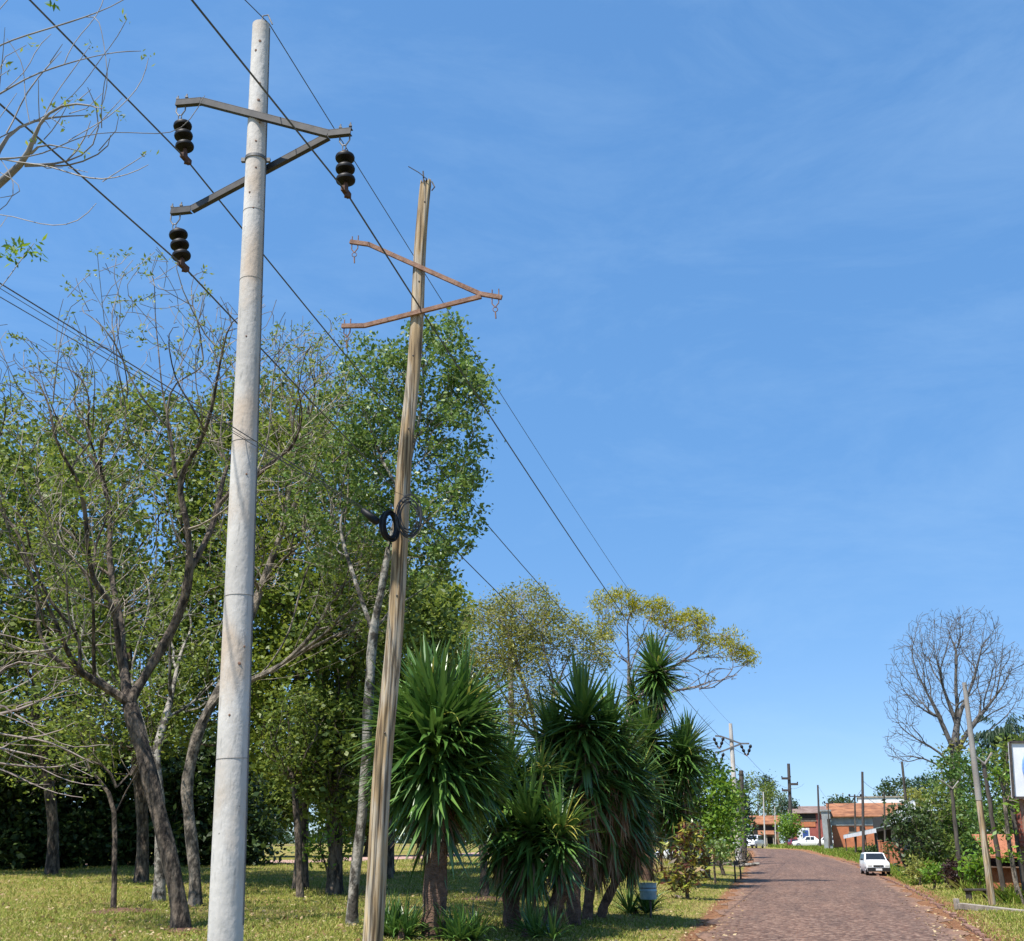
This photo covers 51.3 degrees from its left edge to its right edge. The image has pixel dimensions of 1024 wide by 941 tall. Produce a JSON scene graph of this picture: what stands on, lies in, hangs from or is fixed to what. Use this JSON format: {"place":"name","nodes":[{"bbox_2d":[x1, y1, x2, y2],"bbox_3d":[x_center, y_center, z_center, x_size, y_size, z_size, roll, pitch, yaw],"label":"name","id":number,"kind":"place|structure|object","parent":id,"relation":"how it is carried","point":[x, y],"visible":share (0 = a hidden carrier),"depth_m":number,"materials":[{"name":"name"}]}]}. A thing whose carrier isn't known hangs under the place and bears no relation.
{"place":"outdoors","nodes":[
{"label":"outdoors","id":0,"kind":"place"},
{"bbox_2d":[0,843,1023,940],"bbox_3d":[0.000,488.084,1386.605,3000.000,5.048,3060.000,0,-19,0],"label":"ground","id":1,"kind":"structure","parent":0,"point":[729,871],"depth_m":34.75,"materials":[{"name":"green plant"}]},
{"bbox_2d":[0,715,88,869],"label":"tree","id":2,"kind":"object","parent":1,"relation":"on","point":[12,855],"visible":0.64,"depth_m":51.69,"materials":[{"name":"green plant"}]},
{"bbox_2d":[0,387,89,776],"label":"tree","id":3,"kind":"object","parent":1,"relation":"on","point":[9,442],"visible":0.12,"depth_m":50.80,"materials":[{"name":"green plant"}]},
{"bbox_2d":[8,693,96,869],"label":"tree","id":4,"kind":"object","parent":1,"relation":"on","point":[61,772],"visible":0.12,"depth_m":51.25,"materials":[{"name":"green plant"}]},
{"bbox_2d":[0,631,120,801],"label":"tree","id":5,"kind":"object","parent":1,"relation":"on","point":[39,700],"visible":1,"depth_m":16.58,"materials":[{"name":"grey plant"}]},
{"bbox_2d":[0,709,154,867],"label":"tree","id":6,"kind":"object","parent":1,"relation":"on","point":[95,833],"visible":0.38,"depth_m":53.38,"materials":[{"name":"green plant"}]},
{"bbox_2d":[0,405,162,874],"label":"tree","id":7,"kind":"object","parent":1,"relation":"on","point":[52,865],"visible":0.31,"depth_m":46.16,"materials":[{"name":"green plant"}]},
{"bbox_2d":[0,666,191,908],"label":"young tree","id":8,"kind":"object","parent":1,"relation":"on","point":[113,902],"visible":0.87,"depth_m":27.33,"materials":[{"name":"green plant"}]},
{"bbox_2d":[0,0,204,286],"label":"tree","id":9,"kind":"object","parent":1,"relation":"on","point":[8,175],"visible":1,"depth_m":10.39,"materials":[{"name":"grey plant"}]},
{"bbox_2d":[8,376,228,882],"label":"tree","id":10,"kind":"object","parent":1,"relation":"on","point":[141,872],"visible":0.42,"depth_m":40.33,"materials":[{"name":"green plant"}]},
{"bbox_2d":[65,708,215,866],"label":"tree","id":11,"kind":"object","parent":1,"relation":"on","point":[177,825],"visible":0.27,"depth_m":55.30,"materials":[{"name":"green plant"}]},
{"bbox_2d":[43,543,262,900],"bbox_3d":[-11.454,7.506,32.983,6.922,11.168,6.658,0,-19,0],"label":"tree","id":12,"kind":"object","parent":1,"relation":"on","point":[159,888],"visible":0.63,"depth_m":32.80,"materials":[{"name":"green plant"}]},
{"bbox_2d":[0,247,369,928],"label":"tree","id":13,"kind":"object","parent":1,"relation":"on","point":[126,695],"visible":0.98,"depth_m":24.25,"materials":[{"name":"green plant"}]},
{"bbox_2d":[149,711,294,865],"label":"tree","id":14,"kind":"object","parent":1,"relation":"on","point":[259,826],"visible":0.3,"depth_m":57.88,"materials":[{"name":"green plant"}]},
{"bbox_2d":[135,366,332,778],"bbox_3d":[-10.404,5.284,39.559,7.194,19.436,7.705,8,-21,-22],"label":"tree","id":15,"kind":"object","parent":1,"relation":"on","point":[217,641],"visible":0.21,"depth_m":38.89,"materials":[{"name":"green plant"}]},
{"bbox_2d":[169,14,354,940],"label":"utility pole","id":16,"kind":"object","parent":1,"relation":"on","point":[227,888],"visible":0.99,"depth_m":13.65,"materials":[{"name":"concrete"}]},
{"bbox_2d":[0,103,179,262],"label":"power line","id":17,"kind":"object","parent":16,"relation":"attached to","point":[84,178],"visible":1,"depth_m":13.43,"materials":[{"name":"metal"}]},
{"bbox_2d":[29,0,181,154],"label":"power line","id":18,"kind":"object","parent":16,"relation":"attached to","point":[88,59],"visible":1,"depth_m":13.67,"materials":[{"name":"metal"}]},
{"bbox_2d":[0,288,360,508],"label":"cable","id":19,"kind":"object","parent":16,"relation":"attached to","point":[157,384],"visible":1,"depth_m":12.36,"materials":[{"name":"metal"}]},
{"bbox_2d":[361,508,378,524],"bbox_3d":[-2.106,0.679,15.840,0.304,0.280,0.123,-3,-20,8],"label":"cable splice","id":20,"kind":"object","parent":19,"relation":"attached to","point":[371,517],"visible":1,"depth_m":15.80,"materials":[{"name":"black plastic"}]},
{"bbox_2d":[0,283,361,506],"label":"cable","id":21,"kind":"object","parent":20,"relation":"attached to","point":[168,387],"visible":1,"depth_m":12.03,"materials":[{"name":"metal"}]},
{"bbox_2d":[0,297,361,507],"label":"cable","id":22,"kind":"object","parent":20,"relation":"attached to","point":[167,394],"visible":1,"depth_m":12.26,"materials":[{"name":"metal"}]},
{"bbox_2d":[191,0,342,187],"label":"power line","id":23,"kind":"object","parent":16,"relation":"attached to","point":[247,69],"visible":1,"depth_m":12.32,"materials":[{"name":"metal"}]},
{"bbox_2d":[188,271,646,726],"bbox_3d":[6.288,11.216,52.023,0.024,2.334,81.646,-5,-20,15],"label":"power line","id":24,"kind":"object","parent":16,"relation":"attached to","point":[218,303],"visible":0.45,"depth_m":20.21,"materials":[{"name":"metal"}]},
{"bbox_2d":[190,165,717,747],"bbox_3d":[6.312,9.748,52.352,0.024,2.521,81.976,-5,-20,15],"label":"power line","id":25,"kind":"object","parent":16,"relation":"attached to","point":[382,399],"visible":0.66,"depth_m":21.06,"materials":[{"name":"metal"}]},
{"bbox_2d":[350,198,744,754],"bbox_3d":[8.621,10.350,51.473,0.024,2.191,81.974,-5,-20,15],"label":"power line","id":26,"kind":"object","parent":16,"relation":"attached to","point":[358,211],"visible":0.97,"depth_m":20.20,"materials":[{"name":"metal"}]},
{"bbox_2d":[248,760,314,852],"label":"tree","id":27,"kind":"object","parent":1,"relation":"on","point":[276,799],"visible":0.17,"depth_m":78.62,"materials":[{"name":"green plant"}]},
{"bbox_2d":[204,391,383,889],"bbox_3d":[-7.579,5.410,37.350,6.775,17.736,6.868,0,-19,0],"label":"tree","id":28,"kind":"object","parent":1,"relation":"on","point":[272,636],"visible":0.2,"depth_m":36.15,"materials":[{"name":"green plant"}]},
{"bbox_2d":[250,677,345,897],"bbox_3d":[-6.652,9.624,32.301,3.114,6.670,3.951,0,-19,0],"label":"tree","id":29,"kind":"object","parent":1,"relation":"on","point":[297,832],"visible":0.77,"depth_m":32.23,"materials":[{"name":"green plant"}]},
{"bbox_2d":[177,309,423,906],"bbox_3d":[-5.668,2.780,30.251,7.358,18.292,5.979,-7,-20,18],"label":"tree","id":30,"kind":"object","parent":1,"relation":"on","point":[192,850],"visible":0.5,"depth_m":29.26,"materials":[{"name":"green plant"}]},
{"bbox_2d":[271,708,360,851],"bbox_3d":[-5.888,10.402,34.013,3.462,6.199,3.756,-12,-23,30],"label":"tree","id":31,"kind":"object","parent":1,"relation":"on","point":[339,770],"visible":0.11,"depth_m":33.55,"materials":[{"name":"green plant"}]},
{"bbox_2d":[287,805,368,874],"bbox_3d":[-5.724,11.831,33.199,2.442,2.976,2.554,0,-19,0],"label":"shrub","id":32,"kind":"object","parent":1,"relation":"on","point":[320,850],"visible":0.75,"depth_m":33.02,"materials":[{"name":"green plant"}]},
{"bbox_2d":[260,520,430,894],"bbox_3d":[-5.337,7.487,34.677,5.374,12.184,6.392,0,-19,0],"label":"tree","id":33,"kind":"object","parent":1,"relation":"on","point":[339,801],"visible":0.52,"depth_m":33.50,"materials":[{"name":"green plant"}]},
{"bbox_2d":[310,769,407,856],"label":"tree","id":34,"kind":"object","parent":1,"relation":"on","point":[350,836],"visible":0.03,"depth_m":82.39,"materials":[{"name":"green plant"}]},
{"bbox_2d":[355,693,400,878],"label":"tree","id":35,"kind":"object","parent":1,"relation":"on","point":[390,873],"visible":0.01,"depth_m":41.16,"materials":[{"name":"brown plant"}]},
{"bbox_2d":[266,307,505,925],"bbox_3d":[-3.086,3.323,26.950,6.828,15.368,4.828,-7,-21,18],"label":"tree","id":36,"kind":"object","parent":1,"relation":"on","point":[439,549],"visible":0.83,"depth_m":27.20,"materials":[{"name":"green plant"}]},
{"bbox_2d":[350,888,438,940],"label":"strap leaf plant","id":37,"kind":"object","parent":1,"relation":"on","point":[395,917],"visible":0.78,"depth_m":21.14,"materials":[{"name":"green plant"}]},
{"bbox_2d":[344,574,479,872],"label":"tree","id":38,"kind":"object","parent":1,"relation":"on","point":[438,606],"visible":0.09,"depth_m":46.94,"materials":[{"name":"green plant"}]},
{"bbox_2d":[341,166,502,940],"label":"utility pole","id":39,"kind":"object","parent":1,"relation":"on","point":[374,914],"visible":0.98,"depth_m":15.77,"materials":[{"name":"brown wood"}]},
{"bbox_2d":[376,503,400,548],"bbox_3d":[-1.851,0.807,15.757,0.437,0.688,0.145,17,-26,-40],"label":"cable coil","id":40,"kind":"object","parent":39,"relation":"attached to","point":[386,536],"visible":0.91,"depth_m":15.72,"materials":[{"name":"black rubber"}]},
{"bbox_2d":[394,491,422,539],"bbox_3d":[-1.540,0.642,15.785,0.473,0.755,0.177,7,-21,-19],"label":"cable coil","id":41,"kind":"object","parent":39,"relation":"attached to","point":[419,514],"visible":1,"depth_m":15.74,"materials":[{"name":"black rubber"}]},
{"bbox_2d":[330,628,539,940],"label":"yucca","id":42,"kind":"object","parent":1,"relation":"on","point":[446,749],"visible":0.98,"depth_m":22.20,"materials":[{"name":"green plant"}]},
{"bbox_2d":[403,563,506,732],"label":"tree","id":43,"kind":"object","parent":1,"relation":"on","point":[452,587],"depth_m":61.74,"materials":[{"name":"green plant"}]},
{"bbox_2d":[412,895,498,940],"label":"strap leaf plant","id":44,"kind":"object","parent":1,"relation":"on","point":[457,928],"visible":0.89,"depth_m":21.08,"materials":[{"name":"green plant"}]},
{"bbox_2d":[476,700,525,895],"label":"tree","id":45,"kind":"object","parent":1,"relation":"on","point":[482,875],"visible":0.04,"depth_m":32.65,"materials":[{"name":"green plant"}]},
{"bbox_2d":[0,864,1020,940],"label":"fallen leaves","id":46,"kind":"object","parent":1,"relation":"on","point":[344,931],"visible":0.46,"depth_m":26.04,"materials":[{"name":"brown plant"}]},
{"bbox_2d":[457,716,599,929],"bbox_3d":[0.140,8.322,25.193,3.790,4.924,3.918,0,-19,0],"label":"yucca","id":47,"kind":"object","parent":1,"relation":"on","point":[506,854],"visible":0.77,"depth_m":24.62,"materials":[{"name":"green plant"}]},
{"bbox_2d":[454,576,620,866],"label":"tree","id":48,"kind":"object","parent":1,"relation":"on","point":[520,638],"visible":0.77,"depth_m":54.44,"materials":[{"name":"green plant"}]},
{"bbox_2d":[502,895,575,940],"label":"strap leaf plant","id":49,"kind":"object","parent":1,"relation":"on","point":[533,924],"visible":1,"depth_m":22.32,"materials":[{"name":"green plant"}]},
{"bbox_2d":[511,733,609,935],"bbox_3d":[1.013,8.382,24.920,2.505,4.797,2.975,0,-19,0],"label":"yucca","id":50,"kind":"object","parent":1,"relation":"on","point":[562,825],"visible":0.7,"depth_m":24.30,"materials":[{"name":"green plant"}]},
{"bbox_2d":[513,645,665,925],"bbox_3d":[2.017,8.291,28.361,4.696,7.253,3.799,0,-19,0],"label":"yucca","id":51,"kind":"object","parent":1,"relation":"on","point":[599,770],"visible":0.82,"depth_m":28.15,"materials":[{"name":"green plant"}]},
{"bbox_2d":[543,715,683,919],"bbox_3d":[2.512,9.621,29.608,4.851,5.545,4.078,0,-19,0],"label":"yucca","id":52,"kind":"object","parent":1,"relation":"on","point":[610,867],"visible":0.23,"depth_m":29.19,"materials":[{"name":"green plant"}]},
{"bbox_2d":[595,799,677,917],"bbox_3d":[3.176,10.589,30.761,2.965,4.493,3.441,9,-21,-24],"label":"yucca","id":53,"kind":"object","parent":1,"relation":"on","point":[602,909],"visible":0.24,"depth_m":29.85,"materials":[{"name":"green plant"}]},
{"bbox_2d":[272,810,1004,843],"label":"distant wood","id":54,"kind":"object","parent":1,"relation":"on","point":[323,841],"visible":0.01,"depth_m":248.65,"materials":[{"name":"green plant"}]},
{"bbox_2d":[609,878,674,914],"bbox_3d":[3.741,12.752,31.812,2.353,1.358,2.184,0,-19,0],"label":"strap leaf plant","id":55,"kind":"object","parent":1,"relation":"on","point":[643,905],"visible":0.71,"depth_m":31.70,"materials":[{"name":"green plant"}]},
{"bbox_2d":[639,883,656,917],"bbox_3d":[3.975,12.561,31.032,0.514,1.050,0.514,0,-19,0],"label":"litter bin","id":56,"kind":"object","parent":1,"relation":"on","point":[648,891],"visible":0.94,"depth_m":30.95,"materials":[{"name":"metal"}]},
{"bbox_2d":[615,628,722,884],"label":"yucca","id":57,"kind":"object","parent":1,"relation":"on","point":[655,681],"visible":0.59,"depth_m":53.51,"materials":[{"name":"green plant"}]},
{"bbox_2d":[584,582,761,734],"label":"umbrella tree","id":58,"kind":"object","parent":1,"relation":"on","point":[633,605],"visible":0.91,"depth_m":62.04,"materials":[{"name":"green plant"}]},
{"bbox_2d":[652,818,714,898],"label":"croton shrub","id":59,"kind":"object","parent":1,"relation":"on","point":[685,837],"visible":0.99,"depth_m":42.13,"materials":[{"name":"green plant"}]},
{"bbox_2d":[655,707,715,872],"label":"yucca","id":60,"kind":"object","parent":1,"relation":"on","point":[661,869],"visible":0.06,"depth_m":63.47,"materials":[{"name":"green plant"}]},
{"bbox_2d":[673,747,753,879],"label":"bushy tree","id":61,"kind":"object","parent":1,"relation":"on","point":[721,787],"visible":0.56,"depth_m":60.99,"materials":[{"name":"green plant"}]},
{"bbox_2d":[696,835,735,883],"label":"tree","id":62,"kind":"object","parent":1,"relation":"on","point":[718,845],"visible":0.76,"depth_m":58.09,"materials":[{"name":"green plant"}]},
{"bbox_2d":[700,781,752,875],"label":"bushy tree","id":63,"kind":"object","parent":1,"relation":"on","point":[719,862],"visible":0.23,"depth_m":72.22,"materials":[{"name":"green plant"}]},
{"bbox_2d":[713,723,751,860],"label":"utility pole","id":64,"kind":"object","parent":1,"relation":"on","point":[732,754],"visible":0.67,"depth_m":89.06,"materials":[{"name":"concrete"}]},
{"bbox_2d":[269,24,729,722],"bbox_3d":[7.378,7.412,53.052,0.014,2.249,82.038,-5,-20,15],"label":"power line","id":65,"kind":"object","parent":64,"relation":"attached to","point":[453,318],"visible":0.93,"depth_m":22.91,"materials":[{"name":"metal"}]},
{"bbox_2d":[725,771,762,843],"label":"tree","id":66,"kind":"object","parent":1,"relation":"on","point":[748,814],"visible":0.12,"depth_m":104.43,"materials":[{"name":"green plant"}]},
{"bbox_2d":[744,771,774,815],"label":"tree","id":67,"kind":"object","parent":1,"relation":"on","point":[753,786],"visible":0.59,"depth_m":195.67,"materials":[{"name":"green plant"}]},
{"bbox_2d":[749,815,780,845],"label":"tiled house","id":68,"kind":"structure","parent":1,"relation":"on","point":[769,831],"depth_m":172.07,"materials":[{"name":"orange brick"}]},
{"bbox_2d":[753,780,787,815],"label":"tree","id":69,"kind":"object","parent":1,"relation":"on","point":[773,793],"visible":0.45,"depth_m":200.57,"materials":[{"name":"green plant"}]},
{"bbox_2d":[769,796,799,844],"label":"tree","id":70,"kind":"object","parent":1,"relation":"on","point":[784,804],"visible":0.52,"depth_m":190.43,"materials":[{"name":"green plant"}]},
{"bbox_2d":[771,810,807,843],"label":"round tree","id":71,"kind":"object","parent":1,"relation":"on","point":[788,828],"visible":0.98,"depth_m":158.85,"materials":[{"name":"green plant"}]},
{"bbox_2d":[788,806,825,838],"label":"brick house","id":72,"kind":"structure","parent":1,"relation":"on","point":[809,816],"depth_m":184.69,"materials":[{"name":"paint"}]},
{"bbox_2d":[820,810,832,848],"bbox_3d":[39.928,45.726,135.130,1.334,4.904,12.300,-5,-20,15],"label":"sign","id":73,"kind":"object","parent":1,"relation":"on","point":[824,814],"depth_m":129.78,"materials":[{"name":"metal"}]},
{"bbox_2d":[826,803,901,847],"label":"warehouse","id":74,"kind":"structure","parent":1,"relation":"on","point":[842,818],"depth_m":132.50,"materials":[{"name":"orange brick"}]},
{"bbox_2d":[857,796,931,810],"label":"white building","id":75,"kind":"structure","parent":1,"relation":"on","point":[878,799],"depth_m":169.26,"materials":[{"name":"paint"}]},
{"bbox_2d":[873,773,916,795],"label":"tree","id":76,"kind":"object","parent":1,"relation":"on","point":[895,785],"visible":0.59,"depth_m":181.66,"materials":[{"name":"green plant"}]},
{"bbox_2d":[843,800,980,856],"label":"shop","id":77,"kind":"structure","parent":1,"relation":"on","point":[877,830],"depth_m":108.14,"materials":[{"name":"metal"}]},
{"bbox_2d":[840,860,990,940],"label":"kerb","id":78,"kind":"structure","parent":1,"relation":"on","point":[976,931],"depth_m":35.61,"materials":[{"name":"red stone"}]},
{"bbox_2d":[880,797,953,874],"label":"bushy tree","id":79,"kind":"object","parent":1,"relation":"on","point":[917,813],"visible":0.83,"depth_m":65.84,"materials":[{"name":"green plant"}]},
{"bbox_2d":[898,853,936,884],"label":"shrub","id":80,"kind":"object","parent":1,"relation":"on","point":[912,869],"visible":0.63,"depth_m":56.22,"materials":[{"name":"green plant"}]},
{"bbox_2d":[820,852,1023,940],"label":"verge grass","id":81,"kind":"structure","parent":1,"relation":"on","point":[1016,914],"depth_m":31.71,"materials":[{"name":"green plant"}]},
{"bbox_2d":[917,857,946,889],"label":"shrub","id":82,"kind":"object","parent":1,"relation":"on","point":[931,871],"visible":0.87,"depth_m":50.44,"materials":[{"name":"green plant"}]},
{"bbox_2d":[902,778,975,865],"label":"bushy tree","id":83,"kind":"object","parent":1,"relation":"on","point":[952,854],"visible":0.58,"depth_m":67.41,"materials":[{"name":"green plant"}]},
{"bbox_2d":[941,780,960,858],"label":"utility pole","id":84,"kind":"object","parent":1,"relation":"on","point":[956,837],"visible":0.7,"depth_m":55.46,"materials":[{"name":"grey wood"}]},
{"bbox_2d":[883,605,1023,854],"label":"bare tree","id":85,"kind":"object","parent":1,"relation":"on","point":[954,741],"visible":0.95,"depth_m":94.50,"materials":[{"name":"grey plant"}]},
{"bbox_2d":[917,748,993,862],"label":"bushy tree","id":86,"kind":"object","parent":1,"relation":"on","point":[952,771],"visible":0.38,"depth_m":72.33,"materials":[{"name":"green plant"}]},
{"bbox_2d":[938,851,977,888],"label":"shrub","id":87,"kind":"object","parent":1,"relation":"on","point":[950,873],"visible":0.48,"depth_m":48.46,"materials":[{"name":"purple plant"}]},
{"bbox_2d":[952,844,985,891],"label":"shrub","id":88,"kind":"object","parent":1,"relation":"on","point":[975,867],"visible":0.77,"depth_m":44.96,"materials":[{"name":"green plant"}]},
{"bbox_2d":[933,863,1023,904],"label":"tall grass","id":89,"kind":"structure","parent":1,"relation":"on","point":[1011,896],"depth_m":37.98,"materials":[{"name":"green plant"}]},
{"bbox_2d":[962,682,995,905],"bbox_3d":[15.903,11.037,36.430,0.296,7.523,0.240,0,-19,0],"label":"utility pole","id":90,"kind":"object","parent":1,"relation":"on","point":[984,846],"visible":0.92,"depth_m":36.26,"materials":[{"name":"brown wood"}]},
{"bbox_2d":[947,741,1013,853],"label":"bushy tree","id":91,"kind":"object","parent":1,"relation":"on","point":[970,810],"visible":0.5,"depth_m":62.24,"materials":[{"name":"green plant"}]},
{"bbox_2d":[953,898,1023,912],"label":"wall","id":92,"kind":"structure","parent":1,"relation":"on","point":[962,906],"depth_m":34.31,"materials":[{"name":"concrete"}]},
{"bbox_2d":[977,752,1006,895],"bbox_3d":[17.655,13.150,39.224,0.761,5.410,0.269,0,-19,0],"label":"utility pole","id":93,"kind":"object","parent":1,"relation":"on","point":[996,842],"visible":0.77,"depth_m":39.25,"materials":[{"name":"grey wood"}]},
{"bbox_2d":[967,713,1023,824],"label":"bushy tree","id":94,"kind":"object","parent":1,"relation":"on","point":[987,736],"visible":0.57,"depth_m":67.81,"materials":[{"name":"plant"}]},
{"bbox_2d":[972,834,1023,889],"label":"brick building","id":95,"kind":"structure","parent":1,"relation":"on","point":[1006,867],"depth_m":41.15,"materials":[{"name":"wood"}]},
{"bbox_2d":[985,766,1019,894],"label":"sapling","id":96,"kind":"object","parent":1,"relation":"on","point":[1001,778],"visible":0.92,"depth_m":37.05,"materials":[{"name":"green plant"}]},
{"bbox_2d":[981,727,1023,832],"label":"bushy tree","id":97,"kind":"object","parent":1,"relation":"on","point":[1005,756],"visible":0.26,"depth_m":58.22,"materials":[{"name":"green plant"}]},
{"bbox_2d":[995,841,1023,903],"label":"sapling","id":98,"kind":"object","parent":1,"relation":"on","point":[1007,853],"visible":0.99,"depth_m":35.50,"materials":[{"name":"green plant"}]},
{"bbox_2d":[1007,796,1023,890],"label":"tree","id":99,"kind":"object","parent":1,"relation":"on","point":[1017,826],"depth_m":37.76,"materials":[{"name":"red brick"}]},
{"bbox_2d":[1008,741,1023,831],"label":"sign board","id":100,"kind":"object","parent":1,"relation":"on","point":[1016,756],"visible":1,"depth_m":28.87,"materials":[{"name":"metal"}]},
{"bbox_2d":[0,0,1023,842],"label":"sky","id":101,"kind":"structure","parent":0,"point":[756,266],"materials":[{"name":"blue"}]},
{"bbox_2d":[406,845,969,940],"bbox_3d":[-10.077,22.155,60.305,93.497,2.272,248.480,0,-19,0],"label":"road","id":102,"kind":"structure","parent":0,"point":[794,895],"depth_m":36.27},
{"bbox_2d":[860,852,890,874],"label":"parked car","id":103,"kind":"object","parent":102,"relation":"on","point":[874,862],"visible":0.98,"depth_m":71.17,"materials":[{"name":"white paint"}]},
{"bbox_2d":[768,844,954,884],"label":"verge grass","id":104,"kind":"structure","parent":0,"point":[850,852],"depth_m":111.25,"materials":[{"name":"green plant"}]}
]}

